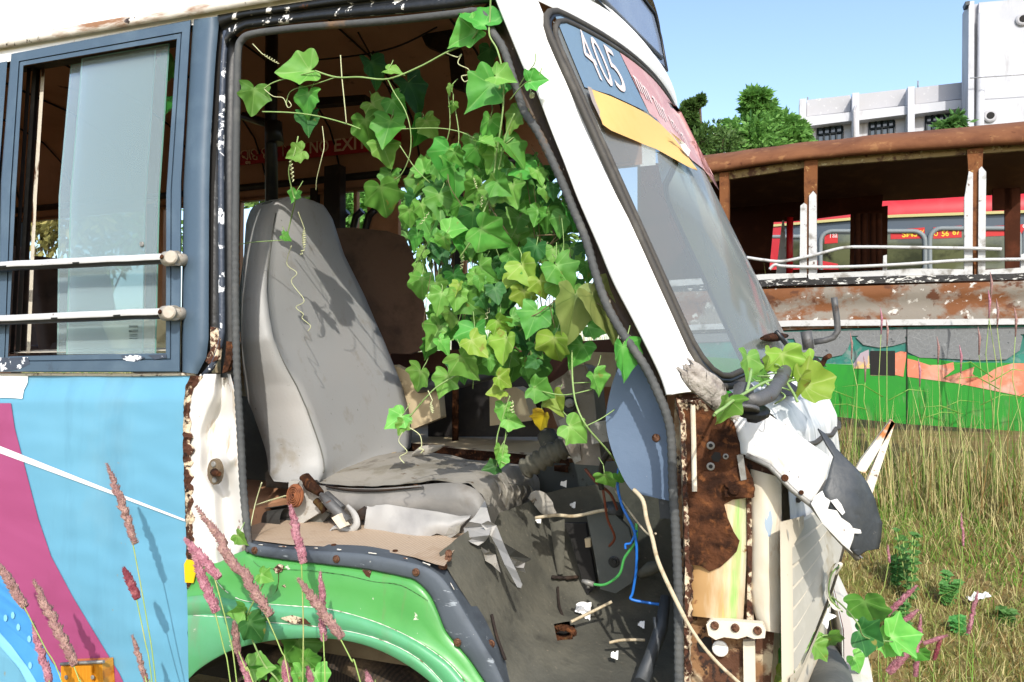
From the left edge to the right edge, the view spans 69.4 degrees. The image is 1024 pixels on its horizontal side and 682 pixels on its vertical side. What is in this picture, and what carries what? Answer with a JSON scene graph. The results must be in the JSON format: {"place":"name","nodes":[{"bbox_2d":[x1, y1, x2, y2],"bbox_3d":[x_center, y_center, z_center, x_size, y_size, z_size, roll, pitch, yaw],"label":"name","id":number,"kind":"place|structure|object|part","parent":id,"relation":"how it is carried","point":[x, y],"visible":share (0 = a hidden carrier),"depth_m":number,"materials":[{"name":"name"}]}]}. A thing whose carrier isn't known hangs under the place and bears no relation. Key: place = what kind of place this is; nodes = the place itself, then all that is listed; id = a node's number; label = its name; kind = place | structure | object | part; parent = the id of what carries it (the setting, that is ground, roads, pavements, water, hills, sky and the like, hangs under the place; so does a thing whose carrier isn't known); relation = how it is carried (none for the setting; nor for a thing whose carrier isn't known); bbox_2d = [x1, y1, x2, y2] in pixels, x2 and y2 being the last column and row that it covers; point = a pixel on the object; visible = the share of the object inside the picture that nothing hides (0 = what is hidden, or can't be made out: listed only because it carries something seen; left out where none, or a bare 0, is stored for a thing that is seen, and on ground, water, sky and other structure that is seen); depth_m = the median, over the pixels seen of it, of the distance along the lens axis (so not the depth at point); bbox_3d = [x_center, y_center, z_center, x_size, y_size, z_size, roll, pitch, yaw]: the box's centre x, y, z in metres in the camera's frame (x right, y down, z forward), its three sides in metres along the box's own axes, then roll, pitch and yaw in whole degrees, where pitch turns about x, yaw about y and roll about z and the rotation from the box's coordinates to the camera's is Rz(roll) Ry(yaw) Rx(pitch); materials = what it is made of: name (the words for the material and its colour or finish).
{"place":"outdoors","nodes":[
{"label":"outdoors","id":0,"kind":"place"},
{"bbox_2d":[22,273,767,372],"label":"tall grass","id":1,"kind":"structure","parent":0,"point":[618,337],"depth_m":9.66,"materials":[{"name":"green plant"}]},
{"bbox_2d":[29,0,1001,372],"label":"sky","id":2,"kind":"structure","parent":0,"point":[801,49],"materials":[{"name":"blue"}]},
{"bbox_2d":[189,375,1023,681],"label":"ground","id":3,"kind":"structure","parent":0,"point":[895,441],"depth_m":4.27,"materials":[{"name":"plant"}]},
{"bbox_2d":[0,563,61,681],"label":"grass stalk","id":4,"kind":"object","parent":3,"relation":"on","point":[12,586],"depth_m":1.96,"materials":[{"name":"pink plant"}]},
{"bbox_2d":[31,620,52,681],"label":"grass stalk","id":5,"kind":"object","parent":3,"relation":"on","point":[40,650],"depth_m":1.92,"materials":[{"name":"pink plant"}]},
{"bbox_2d":[31,578,80,681],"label":"grass stalk","id":6,"kind":"object","parent":3,"relation":"on","point":[62,638],"depth_m":1.88,"materials":[{"name":"pink plant"}]},
{"bbox_2d":[29,213,131,259],"bbox_3d":[-8.088,-0.879,12.964,2.744,4.703,1.500,-1,-2,20],"label":"bush","id":7,"kind":"object","parent":3,"relation":"on","point":[46,233],"visible":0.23,"depth_m":12.88,"materials":[{"name":"green plant"}]},
{"bbox_2d":[54,209,182,372],"bbox_3d":[-7.457,-0.972,14.045,2.859,4.932,1.839,-1,-2,20],"label":"bush","id":8,"kind":"object","parent":3,"relation":"on","point":[125,244],"visible":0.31,"depth_m":13.80,"materials":[{"name":"green plant"}]},
{"bbox_2d":[103,462,155,681],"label":"grass stalk","id":9,"kind":"object","parent":3,"relation":"on","point":[116,491],"depth_m":1.83,"materials":[{"name":"pink plant"}]},
{"bbox_2d":[121,567,152,681],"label":"grass stalk","id":10,"kind":"object","parent":3,"relation":"on","point":[131,584],"depth_m":1.81,"materials":[{"name":"pink plant"}]},
{"bbox_2d":[130,634,150,681],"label":"grass stalk","id":11,"kind":"object","parent":3,"relation":"on","point":[140,661],"depth_m":1.81,"materials":[{"name":"pink plant"}]},
{"bbox_2d":[180,537,236,681],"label":"grass stalk","id":12,"kind":"object","parent":3,"relation":"on","point":[208,565],"depth_m":1.73,"materials":[{"name":"pink plant"}]},
{"bbox_2d":[189,551,230,681],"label":"grass stalk","id":13,"kind":"object","parent":3,"relation":"on","point":[207,589],"depth_m":1.72,"materials":[{"name":"pink plant"}]},
{"bbox_2d":[195,504,289,681],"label":"grass stalk","id":14,"kind":"object","parent":3,"relation":"on","point":[244,573],"depth_m":1.70,"materials":[{"name":"pink plant"}]},
{"bbox_2d":[231,618,253,681],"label":"grass stalk","id":15,"kind":"object","parent":3,"relation":"on","point":[235,633],"depth_m":1.69,"materials":[{"name":"pink plant"}]},
{"bbox_2d":[236,654,255,681],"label":"grass stalk","id":16,"kind":"object","parent":3,"relation":"on","point":[246,675],"depth_m":1.73,"materials":[{"name":"pink plant"}]},
{"bbox_2d":[244,197,309,208],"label":"bush","id":17,"kind":"object","parent":3,"relation":"on","point":[247,205],"visible":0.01,"depth_m":12.95,"materials":[{"name":"green plant"}]},
{"bbox_2d":[281,660,293,681],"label":"grass stalk","id":18,"kind":"object","parent":3,"relation":"on","point":[284,675],"depth_m":1.67,"materials":[{"name":"pink plant"}]},
{"bbox_2d":[288,504,306,681],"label":"grass stalk","id":19,"kind":"object","parent":3,"relation":"on","point":[298,542],"depth_m":1.65,"materials":[{"name":"pink plant"}]},
{"bbox_2d":[305,664,314,681],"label":"grass stalk","id":20,"kind":"object","parent":3,"relation":"on","point":[310,677],"depth_m":1.66,"materials":[{"name":"pink plant"}]},
{"bbox_2d":[315,570,327,681],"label":"grass stalk","id":21,"kind":"object","parent":3,"relation":"on","point":[322,626],"depth_m":1.66,"materials":[{"name":"pink plant"}]},
{"bbox_2d":[296,577,360,681],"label":"grass stalk","id":22,"kind":"object","parent":3,"relation":"on","point":[335,629],"depth_m":1.61,"materials":[{"name":"pink plant"}]},
{"bbox_2d":[364,671,375,681],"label":"grass stalk","id":23,"kind":"object","parent":3,"relation":"on","point":[367,676],"depth_m":1.62,"materials":[{"name":"pink plant"}]},
{"bbox_2d":[346,192,407,237],"bbox_3d":[-2.475,-0.752,11.979,1.947,4.337,1.300,-1,-2,20],"label":"bush","id":24,"kind":"object","parent":3,"relation":"on","point":[349,201],"visible":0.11,"depth_m":11.73,"materials":[{"name":"green plant"}]},
{"bbox_2d":[401,180,484,279],"bbox_3d":[-1.165,-0.879,12.962,2.373,4.712,1.573,-1,-2,20],"label":"bush","id":25,"kind":"object","parent":3,"relation":"on","point":[424,242],"depth_m":13.08,"materials":[{"name":"green plant"}]},
{"bbox_2d":[0,0,894,681],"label":"derelict minibus","id":26,"kind":"object","parent":3,"relation":"on","point":[442,556],"visible":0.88,"depth_m":2.07,"materials":[{"name":"white paint"}]},
{"bbox_2d":[0,20,190,371],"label":"window frame","id":27,"kind":"structure","parent":26,"relation":"in","point":[169,361],"depth_m":2.15,"materials":[{"name":"metal"}]},
{"bbox_2d":[57,50,155,353],"bbox_3d":[-1.229,-0.411,2.221,0.363,0.902,0.037,-1,-2,20],"label":"window pane","id":28,"kind":"structure","parent":26,"relation":"in","point":[72,66],"depth_m":2.25,"materials":[{"name":"clear glass"}]},
{"bbox_2d":[66,43,169,353],"bbox_3d":[-1.171,-0.414,2.183,0.360,0.907,0.037,-1,-2,20],"label":"window pane","id":29,"kind":"structure","parent":26,"relation":"in","point":[141,244],"depth_m":2.17,"materials":[{"name":"clear glass"}]},
{"bbox_2d":[11,155,533,380],"bbox_3d":[-1.650,-0.342,4.374,3.791,1.159,0.052,-1,-2,20],"label":"far window frame","id":30,"kind":"structure","parent":26,"relation":"in","point":[151,212],"depth_m":4.59,"materials":[{"name":"grey metal"}]},
{"bbox_2d":[261,505,290,523],"bbox_3d":[-0.715,0.524,2.205,0.101,0.079,0.062,-1,-2,20],"label":"rolled rubber","id":31,"kind":"object","parent":26,"relation":"on","point":[275,514],"visible":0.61,"depth_m":2.19,"materials":[{"name":"black rubber"}]},
{"bbox_2d":[225,566,330,681],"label":"climbing vine","id":32,"kind":"object","parent":26,"relation":"attached to","point":[252,625],"visible":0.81,"depth_m":1.84,"materials":[{"name":"green plant"}]},
{"bbox_2d":[346,208,377,228],"bbox_3d":[-0.865,-0.330,4.095,0.267,0.816,0.040,-1,-2,20],"label":"folding door","id":33,"kind":"structure","parent":26,"relation":"in","point":[368,217],"depth_m":4.08,"materials":[{"name":"black metal"}]},
{"bbox_2d":[157,0,642,545],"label":"climbing vine","id":34,"kind":"object","parent":26,"relation":"attached to","point":[503,246],"visible":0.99,"depth_m":1.82,"materials":[{"name":"green plant"}]},
{"bbox_2d":[560,480,566,486],"bbox_3d":[0.161,0.444,2.303,0.020,0.022,0.011,-1,-2,20],"label":"paper scrap","id":35,"kind":"object","parent":26,"relation":"on","point":[563,483],"visible":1,"depth_m":2.30,"materials":[{"name":"paper"}]},
{"bbox_2d":[535,508,607,519],"bbox_3d":[0.165,0.483,2.067,0.206,0.042,0.023,0,-2,12],"label":"stick","id":36,"kind":"object","parent":26,"relation":"on","point":[569,515],"visible":0.91,"depth_m":2.07,"materials":[{"name":"beige wood"}]},
{"bbox_2d":[575,602,590,619],"bbox_3d":[0.200,0.755,2.074,0.044,0.047,0.021,-1,-2,20],"label":"paper scrap","id":37,"kind":"object","parent":26,"relation":"on","point":[583,607],"visible":0.92,"depth_m":2.07,"materials":[{"name":"paper"}]},
{"bbox_2d":[570,601,611,622],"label":"dry stem","id":38,"kind":"object","parent":26,"relation":"on","point":[590,612],"visible":1,"depth_m":1.96,"materials":[{"name":"beige plant"}]},
{"bbox_2d":[584,468,618,509],"bbox_3d":[0.243,0.402,2.000,0.096,0.116,0.022,0,-2,-7],"label":"cable","id":39,"kind":"object","parent":26,"relation":"hanging from","point":[605,489],"visible":0.81,"depth_m":2.00,"materials":[{"name":"brown metal"}]},
{"bbox_2d":[598,446,611,489],"bbox_3d":[0.235,0.321,1.862,0.023,0.124,0.103,0,-2,-10],"label":"cable","id":40,"kind":"object","parent":26,"relation":"attached to","point":[605,456],"visible":0.59,"depth_m":1.87,"materials":[{"name":"black metal"}]},
{"bbox_2d":[602,490,615,546],"bbox_3d":[0.256,0.459,1.945,0.027,0.181,0.068,-1,-2,25],"label":"cable","id":41,"kind":"object","parent":26,"relation":"hanging from","point":[608,521],"visible":0.88,"depth_m":1.94,"materials":[{"name":"brown metal"}]},
{"bbox_2d":[581,523,637,587],"bbox_3d":[0.251,0.546,1.879,0.025,0.194,0.185,2,-2,-43],"label":"cable","id":42,"kind":"object","parent":26,"relation":"attached to","point":[587,583],"visible":0.96,"depth_m":1.87,"materials":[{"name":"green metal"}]},
{"bbox_2d":[611,651,617,659],"bbox_3d":[0.253,0.775,1.827,0.018,0.020,0.007,-1,-2,20],"label":"paper scrap","id":43,"kind":"object","parent":26,"relation":"on","point":[614,655],"visible":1,"depth_m":1.83,"materials":[{"name":"paper"}]},
{"bbox_2d":[609,638,644,643],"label":"dry stem","id":44,"kind":"object","parent":26,"relation":"on","point":[626,639],"visible":1,"depth_m":1.85,"materials":[{"name":"beige plant"}]},
{"bbox_2d":[624,530,637,548],"bbox_3d":[0.290,0.485,1.806,0.033,0.049,0.006,-1,-2,20],"label":"cable","id":45,"kind":"object","parent":26,"relation":"attached to","point":[629,543],"visible":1,"depth_m":1.80,"materials":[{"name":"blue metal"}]},
{"bbox_2d":[614,489,656,535],"bbox_3d":[0.293,0.410,1.747,0.019,0.065,0.338,0,-2,-7],"label":"cable","id":46,"kind":"object","parent":26,"relation":"on","point":[638,523],"visible":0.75,"depth_m":1.76,"materials":[{"name":"white plastic"}]},
{"bbox_2d":[616,468,658,605],"bbox_3d":[0.308,0.471,1.804,0.107,0.352,0.030,0,-2,4],"label":"cable","id":47,"kind":"object","parent":26,"relation":"hanging from","point":[636,552],"visible":0.93,"depth_m":1.80,"materials":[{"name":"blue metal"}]},
{"bbox_2d":[638,621,644,627],"bbox_3d":[0.347,0.761,1.987,0.018,0.019,0.008,-1,-2,20],"label":"paper scrap","id":48,"kind":"object","parent":26,"relation":"on","point":[640,623],"visible":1,"depth_m":1.99,"materials":[{"name":"paper"}]},
{"bbox_2d":[632,488,739,681],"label":"cable","id":49,"kind":"object","parent":26,"relation":"on","point":[668,584],"visible":1,"depth_m":1.53,"materials":[{"name":"beige plastic"}]},
{"bbox_2d":[713,343,836,424],"bbox_3d":[0.662,0.146,1.957,0.264,0.261,1.625,0,-2,15],"label":"climbing vine","id":50,"kind":"object","parent":26,"relation":"attached to","point":[815,379],"visible":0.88,"depth_m":1.56,"materials":[{"name":"green plant"}]},
{"bbox_2d":[826,562,842,610],"bbox_3d":[0.719,0.547,1.648,0.036,0.107,0.020,-1,-2,20],"label":"hanging strap","id":51,"kind":"object","parent":26,"relation":"hanging from","point":[829,600],"visible":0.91,"depth_m":1.65,"materials":[{"name":"beige paint"}]},
{"bbox_2d":[774,565,930,681],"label":"climbing vine","id":52,"kind":"object","parent":26,"relation":"attached to","point":[896,634],"visible":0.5,"depth_m":1.87,"materials":[{"name":"green plant"}]},
{"bbox_2d":[468,195,580,306],"bbox_3d":[0.191,-0.728,12.975,2.498,4.419,1.720,-1,-2,20],"label":"bush","id":53,"kind":"object","parent":3,"relation":"on","point":[574,236],"visible":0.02,"depth_m":12.63,"materials":[{"name":"green plant"}]},
{"bbox_2d":[679,91,751,154],"bbox_3d":[4.779,-2.253,17.917,2.358,7.642,1.797,1,-2,-23],"label":"tree","id":54,"kind":"object","parent":3,"relation":"on","point":[710,139],"visible":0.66,"depth_m":17.85,"materials":[{"name":"green plant"}]},
{"bbox_2d":[713,82,817,149],"bbox_3d":[8.006,-3.328,23.706,3.578,10.155,3.419,-1,-2,20],"label":"tree","id":55,"kind":"object","parent":3,"relation":"on","point":[764,119],"visible":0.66,"depth_m":23.55,"materials":[{"name":"green plant"}]},
{"bbox_2d":[834,333,857,466],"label":"seeding grass","id":56,"kind":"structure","parent":3,"relation":"on","point":[852,397],"depth_m":5.48,"materials":[{"name":"green plant"}]},
{"bbox_2d":[833,356,869,470],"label":"seeding grass","id":57,"kind":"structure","parent":3,"relation":"on","point":[865,366],"depth_m":5.55,"materials":[{"name":"plant"}]},
{"bbox_2d":[703,121,1023,430],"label":"rusted bus shell","id":58,"kind":"object","parent":3,"relation":"on","point":[859,180],"visible":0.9,"depth_m":5.88},
{"bbox_2d":[776,220,785,273],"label":"post","id":59,"kind":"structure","parent":58,"relation":"in","point":[782,245],"depth_m":8.22,"materials":[{"name":"grey metal"}]},
{"bbox_2d":[843,308,885,490],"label":"seeding grass","id":60,"kind":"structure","parent":3,"relation":"on","point":[878,381],"depth_m":5.51,"materials":[{"name":"plant"}]},
{"bbox_2d":[799,81,961,140],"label":"office building","id":61,"kind":"structure","parent":3,"relation":"on","point":[912,108],"depth_m":34.05,"materials":[{"name":"concrete"}]},
{"bbox_2d":[817,125,842,140],"bbox_3d":[15.047,-9.467,34.993,1.187,1.640,0.155,-1,-2,20],"label":"window","id":62,"kind":"structure","parent":61,"relation":"in","point":[834,132],"depth_m":34.98,"materials":[{"name":"black glass"}]},
{"bbox_2d":[868,119,894,134],"bbox_3d":[17.129,-9.539,34.247,1.144,1.606,0.154,-1,-2,20],"label":"window","id":63,"kind":"structure","parent":61,"relation":"in","point":[887,126],"depth_m":34.24,"materials":[{"name":"black glass"}]},
{"bbox_2d":[925,113,951,130],"bbox_3d":[19.295,-9.613,33.471,1.100,1.572,0.154,-1,-2,20],"label":"window","id":64,"kind":"structure","parent":61,"relation":"in","point":[928,119],"depth_m":33.54,"materials":[{"name":"black glass"}]},
{"bbox_2d":[878,545,890,681],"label":"grass stalk","id":65,"kind":"object","parent":3,"relation":"on","point":[888,554],"depth_m":2.39,"materials":[{"name":"plant"}]},
{"bbox_2d":[769,194,1023,269],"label":"red bus","id":66,"kind":"object","parent":3,"relation":"on","point":[930,222],"visible":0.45,"depth_m":10.61,"materials":[{"name":"red paint"},{"name":"glass"},{"name":"grey paint"}]},
{"bbox_3d":[3.959,-1.316,11.527,1.488,0.766,0.070,-1,-2,26],"label":"bus window","id":67,"kind":"part","parent":66,"relation":"part of","materials":[{"name":"glass"}]},
{"bbox_3d":[5.287,-1.284,10.878,1.455,0.813,0.070,-1,-2,26],"label":"bus window","id":68,"kind":"part","parent":66,"relation":"part of","materials":[{"name":"glass"}]},
{"bbox_3d":[6.441,-1.235,10.312,1.144,0.798,0.070,-1,-2,26],"label":"bus window","id":69,"kind":"part","parent":66,"relation":"part of","materials":[{"name":"glass"}]},
{"bbox_3d":[7.390,-1.197,9.848,1.011,0.797,0.070,-1,-2,26],"label":"bus window","id":70,"kind":"part","parent":66,"relation":"part of","materials":[{"name":"glass"}]},
{"bbox_2d":[885,652,909,681],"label":"grass stalk","id":71,"kind":"object","parent":3,"relation":"on","point":[894,665],"depth_m":2.36,"materials":[{"name":"pink plant"}]},
{"bbox_2d":[880,585,918,681],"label":"grass stalk","id":72,"kind":"object","parent":3,"relation":"on","point":[901,600],"depth_m":2.72,"materials":[{"name":"pink plant"}]},
{"bbox_2d":[889,598,912,624],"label":"weed","id":73,"kind":"object","parent":3,"relation":"on","point":[904,608],"visible":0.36,"depth_m":3.72,"materials":[{"name":"green plant"}]},
{"bbox_2d":[887,551,916,585],"bbox_3d":[2.189,1.282,4.167,0.146,0.207,0.122,0,-2,-11],"label":"weed","id":74,"kind":"object","parent":3,"relation":"on","point":[895,568],"visible":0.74,"depth_m":4.15,"materials":[{"name":"green plant"}]},
{"bbox_2d":[887,609,918,681],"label":"grass stalk","id":75,"kind":"object","parent":3,"relation":"on","point":[909,616],"depth_m":2.71,"materials":[{"name":"pink plant"}]},
{"bbox_2d":[892,527,922,604],"bbox_3d":[2.145,1.223,4.015,0.144,0.406,0.206,-1,-2,20],"label":"weed","id":76,"kind":"object","parent":3,"relation":"on","point":[912,561],"visible":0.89,"depth_m":4.02,"materials":[{"name":"green plant"}]},
{"bbox_2d":[886,320,928,491],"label":"seeding grass","id":77,"kind":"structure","parent":3,"relation":"on","point":[887,332],"depth_m":5.45,"materials":[{"name":"green plant"}]},
{"bbox_2d":[912,614,922,681],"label":"grass stalk","id":78,"kind":"object","parent":3,"relation":"on","point":[916,663],"depth_m":2.70,"materials":[{"name":"pink plant"}]},
{"bbox_2d":[919,634,947,681],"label":"grass stalk","id":79,"kind":"object","parent":3,"relation":"on","point":[932,640],"depth_m":2.34,"materials":[{"name":"pink plant"}]},
{"bbox_2d":[932,640,941,681],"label":"grass stalk","id":80,"kind":"object","parent":3,"relation":"on","point":[936,651],"depth_m":2.33,"materials":[{"name":"plant"}]},
{"bbox_2d":[938,569,964,605],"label":"weed","id":81,"kind":"object","parent":3,"relation":"on","point":[946,586],"visible":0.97,"depth_m":3.94,"materials":[{"name":"green plant"}]},
{"bbox_2d":[928,514,974,681],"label":"grass stalk","id":82,"kind":"object","parent":3,"relation":"on","point":[963,532],"depth_m":2.67,"materials":[{"name":"pink plant"}]},
{"bbox_2d":[928,107,978,129],"bbox_3d":[15.512,-3.232,25.864,1.578,10.090,1.032,-1,-2,20],"label":"tree","id":83,"kind":"object","parent":3,"relation":"on","point":[958,120],"visible":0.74,"depth_m":25.82,"materials":[{"name":"green plant"}]},
{"bbox_2d":[937,338,975,499],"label":"seeding grass","id":84,"kind":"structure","parent":3,"relation":"on","point":[938,348],"depth_m":5.34,"materials":[{"name":"green plant"}]},
{"bbox_2d":[947,614,967,635],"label":"weed","id":85,"kind":"object","parent":3,"relation":"on","point":[952,620],"visible":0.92,"depth_m":3.71,"materials":[{"name":"green plant"}]},
{"bbox_2d":[966,590,978,681],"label":"grass stalk","id":86,"kind":"object","parent":3,"relation":"on","point":[971,618],"depth_m":2.65,"materials":[{"name":"pink plant"}]},
{"bbox_2d":[951,272,995,515],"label":"seeding grass","id":87,"kind":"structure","parent":3,"relation":"on","point":[991,284],"depth_m":5.14,"materials":[{"name":"plant"}]},
{"bbox_2d":[961,0,1023,125],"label":"tower block","id":88,"kind":"structure","parent":3,"relation":"on","point":[992,38],"depth_m":31.42,"materials":[{"name":"white concrete"}]},
{"bbox_2d":[988,290,1023,514],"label":"seeding grass","id":89,"kind":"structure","parent":3,"relation":"on","point":[989,303],"depth_m":5.11,"materials":[{"name":"green plant"}]},
{"bbox_2d":[995,604,1019,626],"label":"weed","id":90,"kind":"object","parent":3,"relation":"on","point":[1003,611],"visible":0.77,"depth_m":3.75,"materials":[{"name":"green plant"}]},
{"bbox_2d":[1012,308,1023,501],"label":"seeding grass","id":91,"kind":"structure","parent":3,"relation":"on","point":[1016,319],"depth_m":5.07,"materials":[{"name":"green plant"}]},
{"bbox_2d":[728,370,1023,530],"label":"tall grass","id":92,"kind":"structure","parent":0,"point":[932,488],"depth_m":5.18,"materials":[{"name":"plant"}]},
{"bbox_2d":[838,484,1023,681],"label":"dry grass","id":93,"kind":"structure","parent":0,"point":[1012,640],"depth_m":4.14,"materials":[{"name":"plant"}]},
{"bbox_2d":[968,591,990,600],"bbox_3d":[2.467,1.350,3.909,0.100,0.053,0.070,-1,-2,20],"label":"paper scrap","id":94,"kind":"object","parent":93,"relation":"on","point":[981,595],"visible":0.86,"depth_m":3.90,"materials":[{"name":"paper"}]},
{"bbox_2d":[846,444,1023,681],"bbox_3d":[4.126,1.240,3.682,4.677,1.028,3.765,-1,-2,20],"label":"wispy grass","id":95,"kind":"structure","parent":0,"point":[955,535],"depth_m":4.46,"materials":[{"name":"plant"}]},
{"bbox_2d":[918,359,963,501],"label":"seeding grass","id":96,"kind":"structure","parent":0,"point":[921,424],"depth_m":5.25,"materials":[{"name":"green plant"}]},
{"bbox_2d":[920,345,965,509],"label":"seeding grass","id":97,"kind":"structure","parent":0,"point":[961,356],"depth_m":5.25,"materials":[{"name":"plant"}]},
{"bbox_2d":[958,298,1002,517],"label":"seeding grass","id":98,"kind":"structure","parent":0,"point":[997,308],"depth_m":5.05,"materials":[{"name":"plant"}]},
{"bbox_2d":[970,74,1023,78],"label":"overhead wire","id":99,"kind":"object","parent":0,"point":[996,76],"visible":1,"depth_m":30.75,"materials":[{"name":"white"}]},
{"bbox_2d":[978,328,1018,512],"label":"seeding grass","id":100,"kind":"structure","parent":0,"point":[979,344],"depth_m":5.20,"materials":[{"name":"plant"}]}
]}

